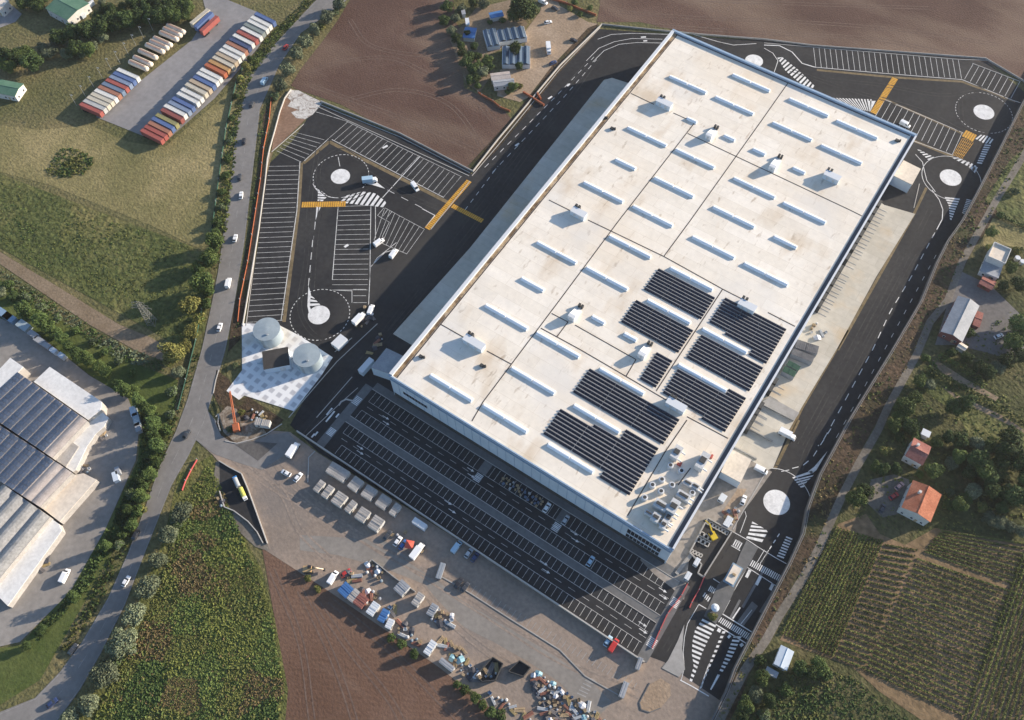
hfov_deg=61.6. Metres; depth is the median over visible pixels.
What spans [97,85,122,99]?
semi trailer
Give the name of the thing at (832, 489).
bank growth
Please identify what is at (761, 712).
shrub
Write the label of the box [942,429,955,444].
tree
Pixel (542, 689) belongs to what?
pipe bundle
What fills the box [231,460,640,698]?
wheel track
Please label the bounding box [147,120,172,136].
semi trailer
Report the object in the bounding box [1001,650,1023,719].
vine row
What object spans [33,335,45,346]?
container
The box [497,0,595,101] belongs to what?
yard
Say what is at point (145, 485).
shrub
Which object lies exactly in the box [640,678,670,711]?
dirt island
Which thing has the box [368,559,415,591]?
bay wall
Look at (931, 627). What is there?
vine row
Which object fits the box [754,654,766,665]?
shrub
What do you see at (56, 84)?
ground
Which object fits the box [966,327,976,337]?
shrub
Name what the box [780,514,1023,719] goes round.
vineyard ground
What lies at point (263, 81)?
van
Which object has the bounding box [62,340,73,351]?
tree
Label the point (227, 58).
semi trailer
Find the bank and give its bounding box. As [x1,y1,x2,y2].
[714,103,1023,719]
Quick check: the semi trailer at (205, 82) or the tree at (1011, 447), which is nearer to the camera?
the tree at (1011, 447)
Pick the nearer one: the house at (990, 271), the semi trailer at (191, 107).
the house at (990, 271)
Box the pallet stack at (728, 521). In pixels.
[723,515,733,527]
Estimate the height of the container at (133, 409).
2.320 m
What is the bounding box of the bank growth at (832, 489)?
[719,117,1023,718]
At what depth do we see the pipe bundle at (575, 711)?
297.21 m
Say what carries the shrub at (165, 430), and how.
on the meadow at (21, 669)
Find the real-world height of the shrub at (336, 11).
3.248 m
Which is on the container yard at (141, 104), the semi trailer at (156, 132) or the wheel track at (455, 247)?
the semi trailer at (156, 132)
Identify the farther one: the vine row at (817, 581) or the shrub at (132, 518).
the shrub at (132, 518)
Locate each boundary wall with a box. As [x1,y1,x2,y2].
[242,89,290,325]
[321,101,472,171]
[473,24,601,171]
[602,23,1023,81]
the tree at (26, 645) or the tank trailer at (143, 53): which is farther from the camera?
the tank trailer at (143, 53)
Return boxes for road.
[0,0,345,719]
[196,411,296,469]
[300,535,611,719]
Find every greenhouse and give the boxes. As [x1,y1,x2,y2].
[483,28,499,50]
[497,26,526,45]
[502,45,529,68]
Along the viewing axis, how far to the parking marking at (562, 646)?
306.41 m
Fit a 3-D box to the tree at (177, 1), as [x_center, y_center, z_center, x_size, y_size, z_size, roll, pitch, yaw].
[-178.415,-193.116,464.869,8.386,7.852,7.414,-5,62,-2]
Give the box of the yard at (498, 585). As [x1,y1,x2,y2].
[200,431,719,719]
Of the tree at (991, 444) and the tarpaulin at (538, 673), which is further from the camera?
the tree at (991, 444)
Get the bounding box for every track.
[0,252,164,360]
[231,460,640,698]
[253,467,331,561]
[269,569,315,719]
[272,459,471,592]
[297,150,343,339]
[297,588,357,719]
[299,56,493,120]
[303,54,601,435]
[309,83,478,153]
[309,200,323,289]
[312,598,404,719]
[316,148,370,201]
[328,284,421,400]
[328,597,464,719]
[345,88,485,149]
[348,19,452,56]
[364,169,455,216]
[417,583,560,693]
[418,59,590,280]
[620,10,999,46]
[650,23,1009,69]
[662,464,789,651]
[700,0,929,9]
[715,149,1023,719]
[790,69,960,130]
[797,249,903,445]
[797,254,919,470]
[830,78,984,96]
[858,209,931,345]
[933,360,998,400]
[942,387,1023,431]
[958,84,1008,132]
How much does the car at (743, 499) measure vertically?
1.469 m
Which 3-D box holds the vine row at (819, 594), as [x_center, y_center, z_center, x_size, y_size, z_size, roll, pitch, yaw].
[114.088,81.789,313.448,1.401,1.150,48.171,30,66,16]
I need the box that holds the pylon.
[131,301,155,326]
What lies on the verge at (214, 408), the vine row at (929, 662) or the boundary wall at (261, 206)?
the boundary wall at (261, 206)
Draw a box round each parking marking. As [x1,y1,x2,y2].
[311,396,679,648]
[336,393,668,651]
[466,583,636,696]
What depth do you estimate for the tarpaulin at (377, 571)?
320.50 m
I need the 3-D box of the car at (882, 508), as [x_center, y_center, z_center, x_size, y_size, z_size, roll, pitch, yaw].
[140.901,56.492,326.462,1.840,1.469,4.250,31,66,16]
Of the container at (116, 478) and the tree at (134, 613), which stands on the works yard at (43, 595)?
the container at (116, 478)
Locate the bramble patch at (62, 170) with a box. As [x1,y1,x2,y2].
[46,147,93,177]
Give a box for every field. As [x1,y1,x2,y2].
[0,64,250,246]
[0,174,211,347]
[262,549,497,719]
[291,0,510,172]
[597,0,1023,79]
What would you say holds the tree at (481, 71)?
on the yard at (478, 17)
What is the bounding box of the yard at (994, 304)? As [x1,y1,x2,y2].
[935,272,1023,355]
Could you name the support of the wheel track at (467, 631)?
on the road at (571, 682)
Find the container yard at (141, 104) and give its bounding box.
[96,0,263,141]
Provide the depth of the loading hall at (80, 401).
351.58 m
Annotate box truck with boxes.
[285,442,300,458]
[351,312,366,325]
[362,175,377,183]
[409,543,424,559]
[546,41,550,54]
[778,426,795,440]
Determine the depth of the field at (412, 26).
442.56 m
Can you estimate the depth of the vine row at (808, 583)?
314.04 m
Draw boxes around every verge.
[210,85,294,417]
[214,462,268,550]
[246,69,1015,470]
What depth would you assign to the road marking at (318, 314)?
403.81 m
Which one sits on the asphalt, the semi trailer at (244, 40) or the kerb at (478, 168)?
the kerb at (478, 168)
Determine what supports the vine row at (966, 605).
on the vineyard ground at (919, 707)
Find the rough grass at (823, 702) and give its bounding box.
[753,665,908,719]
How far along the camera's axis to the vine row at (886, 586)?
312.96 m
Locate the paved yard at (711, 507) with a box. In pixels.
[640,461,771,598]
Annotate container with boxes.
[0,307,11,322]
[2,312,18,324]
[15,319,32,332]
[27,329,40,337]
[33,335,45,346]
[41,341,51,349]
[49,347,58,355]
[57,352,67,360]
[88,0,94,6]
[111,471,120,482]
[114,466,121,475]
[129,406,137,416]
[132,412,141,425]
[134,422,142,433]
[254,418,271,428]
[337,581,353,598]
[347,588,359,603]
[353,592,369,609]
[358,357,374,375]
[366,601,380,616]
[377,608,389,623]
[385,618,394,629]
[393,579,410,597]
[411,592,424,607]
[412,517,427,531]
[423,639,436,656]
[426,603,438,617]
[435,562,445,579]
[439,657,454,672]
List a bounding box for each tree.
[0,46,9,58]
[0,55,6,68]
[0,287,5,297]
[1,60,16,73]
[5,48,22,65]
[6,290,18,301]
[13,299,33,318]
[15,0,27,9]
[18,45,33,56]
[18,49,43,71]
[22,640,31,649]
[23,0,32,9]
[28,0,43,11]
[29,309,41,319]
[31,312,49,328]
[36,624,46,634]
[37,42,47,52]
[40,47,52,57]
[40,320,55,333]
[45,43,59,56]
[48,28,67,45]
[49,39,60,45]
[49,327,62,337]
[54,331,68,344]
[59,48,73,58]
[59,705,81,719]
[61,23,81,40]
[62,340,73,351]
[65,39,83,55]
[67,590,81,603]
[69,346,81,361]
[73,350,88,363]
[75,20,94,40]
[77,692,99,717]
[79,41,95,57]
[80,353,96,366]
[88,659,118,688]
[89,9,103,18]
[90,16,111,36]
[91,40,98,49]
[92,360,106,371]
[94,32,108,42]
[96,10,117,31]
[97,0,105,4]
[97,539,112,551]
[98,2,117,15]
[99,366,110,377]
[100,369,112,377]
[103,627,137,658]
[107,16,124,31]
[110,379,118,385]
[113,379,131,397]
[115,1,128,13]
[115,10,136,28]
[121,602,146,626]
[122,504,134,514]
[124,384,139,398]
[125,0,140,8]
[129,6,143,24]
[131,391,146,408]
[131,487,150,503]
[133,473,145,485]
[134,574,160,599]
[138,400,149,411]
[139,0,152,11]
[140,466,157,481]
[142,9,154,25]
[145,404,156,415]
[145,416,161,430]
[146,0,160,7]
[146,429,161,439]
[146,450,157,459]
[147,552,168,568]
[148,437,164,453]
[149,7,166,24]
[151,2,165,11]
[156,342,185,367]
[158,525,178,543]
[161,0,176,8]
[161,5,176,21]
[167,9,181,21]
[170,365,185,376]
[170,501,192,522]
[174,0,186,6]
[174,3,182,11]
[176,296,201,314]
[177,338,191,352]
[179,0,194,12]
[179,7,190,20]
[182,322,198,338]
[188,272,213,293]
[190,260,204,275]
[197,247,219,267]
[204,232,223,248]
[241,61,250,70]
[273,77,287,91]
[280,61,295,75]
[289,45,303,60]
[296,34,313,48]
[308,23,319,35]
[320,9,334,24]
[332,0,345,9]
[409,648,418,658]
[438,14,449,25]
[439,0,453,11]
[446,25,456,33]
[450,13,460,23]
[450,32,461,42]
[457,3,465,11]
[457,41,464,48]
[457,46,466,56]
[458,54,471,67]
[466,51,475,60]
[466,74,473,84]
[467,63,478,74]
[468,0,477,6]
[469,72,480,82]
[469,691,481,704]
[470,42,477,49]
[473,59,483,66]
[474,52,482,60]
[476,66,488,76]
[477,0,489,9]
[481,54,493,65]
[484,705,495,718]
[485,61,494,70]
[506,8,519,20]
[508,82,518,92]
[509,0,532,20]
[509,40,520,54]
[515,61,522,69]
[522,0,539,18]
[735,709,748,719]
[737,694,754,714]
[748,685,763,703]
[754,669,770,686]
[763,692,776,707]
[792,660,806,676]
[803,664,818,679]
[810,655,828,676]
[844,486,868,506]
[857,483,874,499]
[870,460,883,472]
[876,463,890,474]
[887,417,901,433]
[891,408,908,421]
[891,462,902,474]
[893,397,915,416]
[901,417,917,431]
[906,421,920,434]
[907,391,922,402]
[912,374,926,388]
[923,462,944,478]
[924,379,935,389]
[930,434,943,446]
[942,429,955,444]
[943,397,966,416]
[944,456,958,470]
[952,431,969,447]
[952,448,967,464]
[952,496,968,510]
[957,394,977,411]
[960,350,974,364]
[964,483,982,499]
[967,436,985,450]
[967,449,990,468]
[972,359,987,373]
[975,457,995,479]
[981,511,998,525]
[983,436,997,453]
[983,468,1000,485]
[983,483,1001,498]
[984,225,999,236]
[985,364,997,378]
[990,360,1006,373]
[991,466,1010,483]
[992,451,1011,469]
[992,516,1007,529]
[994,433,1023,460]
[995,500,1008,513]
[996,350,1018,368]
[998,280,1008,289]
[998,483,1012,499]
[999,424,1023,441]
[999,484,1023,506]
[1003,330,1023,349]
[1005,261,1018,273]
[1005,520,1018,532]
[1007,312,1023,331]
[1008,447,1023,472]
[1010,276,1023,291]
[1010,347,1023,362]
[1014,330,1023,346]
[1014,524,1023,537]
[1017,470,1023,488]
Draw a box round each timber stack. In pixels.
[346,578,356,583]
[393,604,396,614]
[436,635,444,644]
[482,667,490,676]
[487,662,494,674]
[493,662,498,672]
[514,708,524,712]
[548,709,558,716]
[559,712,568,717]
[566,695,570,705]
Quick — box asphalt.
[246,29,1023,699]
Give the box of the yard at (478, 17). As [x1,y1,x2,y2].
[450,0,527,91]
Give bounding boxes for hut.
[331,334,347,350]
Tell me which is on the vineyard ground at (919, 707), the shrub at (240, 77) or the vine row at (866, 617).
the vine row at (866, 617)
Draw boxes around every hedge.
[33,412,160,639]
[925,365,1023,425]
[936,351,987,388]
[996,211,1023,227]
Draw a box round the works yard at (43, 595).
[0,318,137,645]
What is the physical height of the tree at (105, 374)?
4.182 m
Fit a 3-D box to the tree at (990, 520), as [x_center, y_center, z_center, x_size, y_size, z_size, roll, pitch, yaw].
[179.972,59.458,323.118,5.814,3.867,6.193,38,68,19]
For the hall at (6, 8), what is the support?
on the yard at (13, 15)
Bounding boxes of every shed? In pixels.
[461,9,465,17]
[462,27,476,41]
[465,18,469,26]
[489,10,503,21]
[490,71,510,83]
[493,78,514,90]
[766,666,778,677]
[772,645,793,670]
[920,428,930,439]
[938,296,978,344]
[956,342,967,351]
[971,311,983,329]
[977,275,995,291]
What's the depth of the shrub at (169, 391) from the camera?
355.13 m
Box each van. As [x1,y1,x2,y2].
[58,569,70,583]
[224,278,231,288]
[260,77,267,84]
[326,570,338,584]
[367,304,374,314]
[373,238,384,246]
[388,249,397,258]
[410,181,418,191]
[450,540,462,553]
[538,0,547,4]
[607,638,618,653]
[754,464,767,474]
[899,119,910,127]
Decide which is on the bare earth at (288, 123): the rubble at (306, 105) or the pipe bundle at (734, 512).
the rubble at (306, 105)
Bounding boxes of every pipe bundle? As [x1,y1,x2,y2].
[351,573,362,578]
[352,578,361,582]
[369,591,373,601]
[395,618,402,627]
[397,632,406,638]
[411,641,420,646]
[437,643,447,647]
[445,621,455,628]
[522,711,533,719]
[536,685,546,695]
[537,706,547,710]
[538,677,547,685]
[540,691,549,695]
[570,705,578,715]
[586,700,590,712]
[732,509,737,519]
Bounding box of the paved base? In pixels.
[227,323,332,410]
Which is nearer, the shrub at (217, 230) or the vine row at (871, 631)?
the vine row at (871, 631)
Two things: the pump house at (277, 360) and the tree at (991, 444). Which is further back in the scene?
the pump house at (277, 360)
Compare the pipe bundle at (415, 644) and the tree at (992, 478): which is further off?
the tree at (992, 478)
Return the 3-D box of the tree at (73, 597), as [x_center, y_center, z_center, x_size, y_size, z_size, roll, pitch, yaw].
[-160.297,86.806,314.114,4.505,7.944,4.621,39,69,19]
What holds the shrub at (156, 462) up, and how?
on the ground at (56, 84)
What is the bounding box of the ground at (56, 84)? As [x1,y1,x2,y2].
[0,0,1023,719]
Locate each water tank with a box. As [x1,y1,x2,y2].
[253,317,283,347]
[293,343,322,374]
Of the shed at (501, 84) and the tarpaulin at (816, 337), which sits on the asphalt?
the tarpaulin at (816, 337)
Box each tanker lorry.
[232,475,240,487]
[238,487,247,500]
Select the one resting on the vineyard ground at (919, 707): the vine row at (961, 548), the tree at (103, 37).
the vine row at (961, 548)
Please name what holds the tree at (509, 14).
on the yard at (478, 17)
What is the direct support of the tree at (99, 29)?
on the ground at (56, 84)
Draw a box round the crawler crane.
[229,391,240,432]
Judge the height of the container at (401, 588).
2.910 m
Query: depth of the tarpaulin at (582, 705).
297.61 m
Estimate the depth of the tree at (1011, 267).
373.53 m
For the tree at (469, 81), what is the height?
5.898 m
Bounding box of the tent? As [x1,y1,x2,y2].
[404,540,413,549]
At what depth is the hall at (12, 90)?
435.95 m
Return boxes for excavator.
[302,565,325,573]
[703,519,717,540]
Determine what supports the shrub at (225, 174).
on the field at (170, 188)
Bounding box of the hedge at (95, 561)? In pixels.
[33,412,160,639]
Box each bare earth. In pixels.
[213,370,282,442]
[228,100,272,350]
[272,97,304,150]
[468,24,597,169]
[723,489,745,511]
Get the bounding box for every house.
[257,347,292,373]
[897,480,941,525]
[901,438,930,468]
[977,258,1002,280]
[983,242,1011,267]
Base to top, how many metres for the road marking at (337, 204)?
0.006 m
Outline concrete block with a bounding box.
[675,554,691,574]
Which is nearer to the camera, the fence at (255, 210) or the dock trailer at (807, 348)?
the dock trailer at (807, 348)
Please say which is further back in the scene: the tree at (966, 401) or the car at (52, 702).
the tree at (966, 401)
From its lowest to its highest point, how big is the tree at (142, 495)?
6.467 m
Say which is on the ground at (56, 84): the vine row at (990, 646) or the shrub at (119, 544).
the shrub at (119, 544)
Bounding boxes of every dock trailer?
[780,366,796,379]
[786,360,800,373]
[789,348,814,365]
[794,340,818,357]
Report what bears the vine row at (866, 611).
on the vineyard ground at (919, 707)
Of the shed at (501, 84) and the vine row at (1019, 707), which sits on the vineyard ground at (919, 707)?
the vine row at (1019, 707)
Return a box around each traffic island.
[662,626,684,676]
[704,541,757,623]
[729,567,783,625]
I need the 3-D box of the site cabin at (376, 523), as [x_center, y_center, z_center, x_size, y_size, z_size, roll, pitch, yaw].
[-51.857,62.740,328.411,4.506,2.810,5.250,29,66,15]
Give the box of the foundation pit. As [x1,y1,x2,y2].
[689,517,731,577]
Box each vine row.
[781,527,838,633]
[784,528,841,635]
[788,528,844,637]
[791,529,848,638]
[795,530,851,640]
[799,531,854,642]
[802,532,857,644]
[807,533,861,645]
[810,534,864,646]
[813,535,867,648]
[817,536,870,649]
[821,537,873,651]
[824,538,876,653]
[828,539,880,654]
[831,541,883,656]
[836,655,865,668]
[838,650,867,663]
[840,645,869,657]
[844,640,872,651]
[845,634,875,646]
[847,629,877,640]
[850,624,880,634]
[852,618,882,629]
[854,613,885,623]
[856,608,887,617]
[859,602,889,612]
[861,598,892,607]
[864,592,894,601]
[865,669,962,715]
[866,586,897,595]
[868,581,900,589]
[868,664,965,709]
[870,659,967,704]
[871,576,902,584]
[872,654,969,700]
[873,570,904,578]
[874,650,972,694]
[876,565,907,573]
[876,644,974,688]
[877,560,909,567]
[879,555,911,561]
[879,639,975,683]
[880,635,979,678]
[882,549,914,556]
[883,630,982,673]
[884,544,916,550]
[886,626,983,666]
[888,621,987,662]
[890,615,989,657]
[892,611,992,652]
[895,606,994,647]
[897,601,996,641]
[898,596,999,636]
[901,592,1000,630]
[903,587,1005,625]
[906,582,1004,619]
[907,577,1009,615]
[910,572,1011,610]
[912,568,1014,604]
[914,563,1017,599]
[916,558,1019,594]
[925,551,1017,585]
[926,548,1021,580]
[928,545,1022,575]
[930,542,1022,569]
[933,540,1023,564]
[934,537,1023,559]
[937,535,1023,554]
[938,532,1023,549]
[941,530,1023,543]
[963,555,1023,719]
[970,565,1023,719]
[976,581,1023,719]
[982,596,1023,719]
[989,615,1023,719]
[995,630,1023,719]
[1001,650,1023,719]
[1007,669,1023,719]
[1014,689,1023,719]
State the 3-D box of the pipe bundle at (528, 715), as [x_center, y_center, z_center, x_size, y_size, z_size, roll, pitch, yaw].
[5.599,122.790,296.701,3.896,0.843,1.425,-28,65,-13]
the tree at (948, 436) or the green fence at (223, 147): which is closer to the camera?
the tree at (948, 436)
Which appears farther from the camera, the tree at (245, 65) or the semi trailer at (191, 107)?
the tree at (245, 65)
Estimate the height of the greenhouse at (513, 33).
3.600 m
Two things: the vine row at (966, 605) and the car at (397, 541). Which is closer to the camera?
the vine row at (966, 605)
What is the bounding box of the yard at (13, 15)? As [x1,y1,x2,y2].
[0,4,20,26]
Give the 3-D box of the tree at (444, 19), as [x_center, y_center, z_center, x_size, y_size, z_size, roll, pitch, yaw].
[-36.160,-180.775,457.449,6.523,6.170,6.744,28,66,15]
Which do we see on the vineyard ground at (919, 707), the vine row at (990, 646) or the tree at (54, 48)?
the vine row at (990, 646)
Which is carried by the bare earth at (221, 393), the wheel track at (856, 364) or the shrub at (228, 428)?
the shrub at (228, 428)
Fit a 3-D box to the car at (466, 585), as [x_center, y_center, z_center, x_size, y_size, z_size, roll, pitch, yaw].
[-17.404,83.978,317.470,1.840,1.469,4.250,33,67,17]
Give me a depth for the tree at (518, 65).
440.55 m
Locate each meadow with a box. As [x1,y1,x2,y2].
[0,280,177,704]
[920,365,1023,450]
[981,218,1023,247]
[986,150,1023,225]
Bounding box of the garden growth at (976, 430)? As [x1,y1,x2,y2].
[852,311,1023,538]
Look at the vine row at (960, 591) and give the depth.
311.72 m
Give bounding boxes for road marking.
[1,0,332,719]
[247,112,461,322]
[290,145,434,340]
[302,77,976,229]
[465,33,1019,696]
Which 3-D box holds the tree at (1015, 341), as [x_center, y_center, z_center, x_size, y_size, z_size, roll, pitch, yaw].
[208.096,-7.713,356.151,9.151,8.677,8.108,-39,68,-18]
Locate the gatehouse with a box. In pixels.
[723,563,742,586]
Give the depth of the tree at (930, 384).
348.71 m
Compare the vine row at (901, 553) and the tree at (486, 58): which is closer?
the vine row at (901, 553)
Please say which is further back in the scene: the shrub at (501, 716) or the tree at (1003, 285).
the tree at (1003, 285)
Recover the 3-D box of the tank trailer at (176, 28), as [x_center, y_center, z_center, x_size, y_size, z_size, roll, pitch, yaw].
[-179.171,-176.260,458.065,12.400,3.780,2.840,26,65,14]
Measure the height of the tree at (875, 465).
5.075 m
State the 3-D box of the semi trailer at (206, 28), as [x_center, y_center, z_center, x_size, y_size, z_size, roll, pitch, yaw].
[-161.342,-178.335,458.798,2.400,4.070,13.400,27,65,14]
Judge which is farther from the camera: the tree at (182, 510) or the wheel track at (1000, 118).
the wheel track at (1000, 118)
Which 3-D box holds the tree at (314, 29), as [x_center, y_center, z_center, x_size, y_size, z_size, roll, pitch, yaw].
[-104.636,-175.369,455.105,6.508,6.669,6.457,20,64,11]
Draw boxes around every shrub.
[2,280,14,287]
[19,292,30,300]
[34,302,47,311]
[53,313,62,323]
[72,326,79,333]
[88,338,96,346]
[98,348,108,356]
[107,655,123,666]
[112,540,124,550]
[114,358,122,365]
[116,529,127,538]
[123,520,138,531]
[124,488,134,499]
[126,516,137,527]
[130,504,142,516]
[136,480,150,490]
[137,504,147,512]
[143,461,153,468]
[148,456,163,466]
[159,423,171,435]
[164,385,177,396]
[164,410,175,418]
[169,516,183,529]
[191,312,206,324]
[201,298,211,308]
[202,289,214,297]
[210,216,222,227]
[211,227,220,235]
[215,203,225,209]
[216,188,227,194]
[219,171,229,179]
[223,154,230,162]
[225,135,232,142]
[226,426,231,432]
[227,115,234,120]
[231,362,238,367]
[232,93,239,99]
[237,74,243,81]
[237,409,245,415]
[270,91,278,100]
[304,575,310,581]
[314,585,320,592]
[318,22,324,30]
[331,8,338,14]
[386,633,395,642]
[396,639,406,648]
[453,680,460,688]
[459,684,470,695]
[474,83,481,88]
[478,698,486,710]
[495,708,505,719]
[498,17,506,22]
[707,612,717,620]
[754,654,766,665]
[756,708,770,719]
[779,683,792,696]
[820,669,832,681]
[879,445,891,455]
[910,431,920,439]
[915,469,923,478]
[921,353,930,361]
[942,498,954,510]
[946,347,958,356]
[959,491,972,504]
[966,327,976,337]
[977,501,988,512]
[996,212,1003,218]
[1009,188,1020,195]
[1012,246,1023,254]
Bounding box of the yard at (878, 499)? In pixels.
[867,474,909,516]
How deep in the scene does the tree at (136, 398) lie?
346.76 m
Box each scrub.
[178,530,249,608]
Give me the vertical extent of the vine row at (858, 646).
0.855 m
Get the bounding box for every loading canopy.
[0,520,65,607]
[44,473,99,523]
[56,442,78,466]
[57,413,111,473]
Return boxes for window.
[403,391,427,407]
[625,532,658,555]
[627,528,660,552]
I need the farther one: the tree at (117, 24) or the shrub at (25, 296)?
the tree at (117, 24)
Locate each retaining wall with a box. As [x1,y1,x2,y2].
[297,430,644,662]
[710,100,1023,719]
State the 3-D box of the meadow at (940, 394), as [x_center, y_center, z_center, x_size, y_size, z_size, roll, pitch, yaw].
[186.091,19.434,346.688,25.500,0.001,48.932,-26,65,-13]
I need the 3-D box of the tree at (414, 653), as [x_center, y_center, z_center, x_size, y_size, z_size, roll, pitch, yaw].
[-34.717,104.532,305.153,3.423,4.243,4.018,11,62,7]
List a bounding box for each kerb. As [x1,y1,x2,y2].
[213,370,314,481]
[246,28,1020,528]
[306,388,679,622]
[639,683,660,712]
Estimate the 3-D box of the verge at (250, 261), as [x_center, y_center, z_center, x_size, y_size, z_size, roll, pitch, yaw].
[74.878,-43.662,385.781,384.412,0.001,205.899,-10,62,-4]
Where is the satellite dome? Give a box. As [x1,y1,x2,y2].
[711,604,718,611]
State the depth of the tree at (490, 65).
440.71 m
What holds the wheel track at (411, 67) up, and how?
on the field at (412, 26)
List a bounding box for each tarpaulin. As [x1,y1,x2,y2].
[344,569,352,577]
[364,561,370,567]
[365,315,372,319]
[374,568,381,574]
[401,620,408,628]
[409,627,414,634]
[436,618,443,627]
[448,654,454,661]
[456,655,464,664]
[469,667,475,676]
[530,680,538,686]
[531,686,537,692]
[535,670,542,676]
[557,695,561,702]
[578,701,586,708]
[813,335,820,340]
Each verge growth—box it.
[0,269,164,372]
[59,353,199,651]
[212,44,275,268]
[234,112,266,336]
[250,0,315,68]
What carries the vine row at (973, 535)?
on the vineyard ground at (919, 707)
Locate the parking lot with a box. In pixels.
[298,369,690,662]
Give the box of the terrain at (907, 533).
[731,212,1023,719]
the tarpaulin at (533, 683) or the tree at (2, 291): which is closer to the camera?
the tarpaulin at (533, 683)
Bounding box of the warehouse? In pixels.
[371,29,920,562]
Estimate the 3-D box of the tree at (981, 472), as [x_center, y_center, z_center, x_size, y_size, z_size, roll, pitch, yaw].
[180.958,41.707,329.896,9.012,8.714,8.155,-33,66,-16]
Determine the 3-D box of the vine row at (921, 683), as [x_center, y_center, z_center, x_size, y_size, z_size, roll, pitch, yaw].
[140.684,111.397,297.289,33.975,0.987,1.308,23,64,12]
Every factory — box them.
[0,372,89,460]
[0,426,75,508]
[0,484,56,583]
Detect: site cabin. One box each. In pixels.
[313,479,325,493]
[321,485,334,499]
[326,461,341,477]
[331,491,348,508]
[335,467,350,483]
[344,500,357,514]
[347,476,364,493]
[354,507,371,523]
[360,485,377,501]
[367,514,385,532]
[375,493,391,510]
[389,503,401,517]
[618,681,628,698]
[635,657,643,670]
[683,571,691,581]
[692,557,700,567]
[717,493,727,503]
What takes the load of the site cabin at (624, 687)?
on the yard at (498, 585)
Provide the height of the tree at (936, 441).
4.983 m
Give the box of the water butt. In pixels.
[1014,255,1020,261]
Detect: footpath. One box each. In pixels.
[317,384,372,447]
[346,416,659,621]
[373,383,676,577]
[478,460,492,474]
[556,509,569,522]
[637,581,689,662]
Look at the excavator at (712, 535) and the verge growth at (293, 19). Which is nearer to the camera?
the excavator at (712, 535)
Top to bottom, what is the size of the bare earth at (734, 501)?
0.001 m
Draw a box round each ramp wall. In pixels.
[219,460,267,543]
[219,491,262,542]
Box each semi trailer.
[79,102,104,117]
[83,98,108,114]
[87,95,111,110]
[90,92,115,106]
[94,88,118,103]
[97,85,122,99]
[101,81,125,96]
[105,78,129,93]
[109,74,133,89]
[112,71,137,86]
[116,68,140,82]
[140,128,164,144]
[144,124,168,140]
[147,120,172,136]
[151,116,175,132]
[155,113,179,129]
[160,108,184,123]
[163,103,187,119]
[168,100,191,116]
[171,96,195,112]
[176,91,200,107]
[180,87,204,103]
[185,82,208,98]
[189,8,209,27]
[189,78,212,94]
[193,75,216,90]
[194,11,213,31]
[196,71,219,86]
[199,15,219,36]
[200,67,222,83]
[204,63,227,78]
[208,59,231,74]
[212,55,235,70]
[215,51,238,66]
[219,48,241,63]
[223,44,245,59]
[226,40,248,55]
[229,37,251,52]
[232,33,255,48]
[236,30,258,45]
[240,26,262,41]
[243,22,265,37]
[247,19,269,34]
[250,15,272,30]
[254,12,276,26]
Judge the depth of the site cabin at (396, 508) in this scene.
329.96 m
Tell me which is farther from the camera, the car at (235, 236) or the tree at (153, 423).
the car at (235, 236)
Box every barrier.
[652,582,688,647]
[689,577,704,607]
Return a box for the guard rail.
[442,577,618,695]
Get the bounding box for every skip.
[475,657,502,681]
[508,660,530,676]
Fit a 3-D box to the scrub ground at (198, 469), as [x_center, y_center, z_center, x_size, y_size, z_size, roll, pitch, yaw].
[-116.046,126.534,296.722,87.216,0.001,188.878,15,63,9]
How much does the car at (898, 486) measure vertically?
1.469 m
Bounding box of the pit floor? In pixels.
[219,462,266,543]
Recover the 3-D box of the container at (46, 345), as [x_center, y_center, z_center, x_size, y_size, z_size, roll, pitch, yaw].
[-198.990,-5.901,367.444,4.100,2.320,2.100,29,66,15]
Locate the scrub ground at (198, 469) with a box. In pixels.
[79,455,287,719]
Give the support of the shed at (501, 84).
on the yard at (561, 29)
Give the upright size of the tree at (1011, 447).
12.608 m
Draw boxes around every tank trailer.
[128,59,148,71]
[132,55,152,66]
[138,48,158,60]
[145,42,164,54]
[149,39,169,50]
[152,36,172,47]
[159,30,178,42]
[162,26,182,37]
[166,23,185,34]
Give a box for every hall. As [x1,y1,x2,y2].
[0,0,12,16]
[0,79,26,101]
[0,358,30,386]
[34,367,107,421]
[45,0,91,25]
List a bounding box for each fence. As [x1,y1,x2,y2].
[177,295,203,409]
[182,458,197,490]
[210,60,245,233]
[237,96,271,320]
[478,91,509,111]
[523,91,543,105]
[553,0,595,15]
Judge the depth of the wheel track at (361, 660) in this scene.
306.15 m
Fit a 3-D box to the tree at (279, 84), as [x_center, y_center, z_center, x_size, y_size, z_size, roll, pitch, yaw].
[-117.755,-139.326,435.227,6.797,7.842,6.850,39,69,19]
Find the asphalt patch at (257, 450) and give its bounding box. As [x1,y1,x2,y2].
[236,441,276,460]
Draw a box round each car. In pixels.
[45,697,58,708]
[67,643,78,655]
[121,575,130,586]
[131,529,139,540]
[182,429,190,438]
[216,323,222,331]
[232,234,237,241]
[237,174,241,180]
[239,191,243,198]
[281,469,291,476]
[293,472,302,481]
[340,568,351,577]
[383,530,391,540]
[393,536,402,546]
[398,539,405,550]
[453,577,463,588]
[460,582,469,592]
[464,548,473,558]
[470,552,479,562]
[542,502,550,512]
[561,515,569,525]
[586,556,594,566]
[603,635,612,646]
[740,495,746,505]
[878,503,885,513]
[888,492,898,499]
[894,482,904,490]
[993,333,1003,339]
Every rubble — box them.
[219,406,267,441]
[288,90,321,118]
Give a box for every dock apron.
[393,78,627,344]
[733,204,914,469]
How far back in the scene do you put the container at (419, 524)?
327.11 m

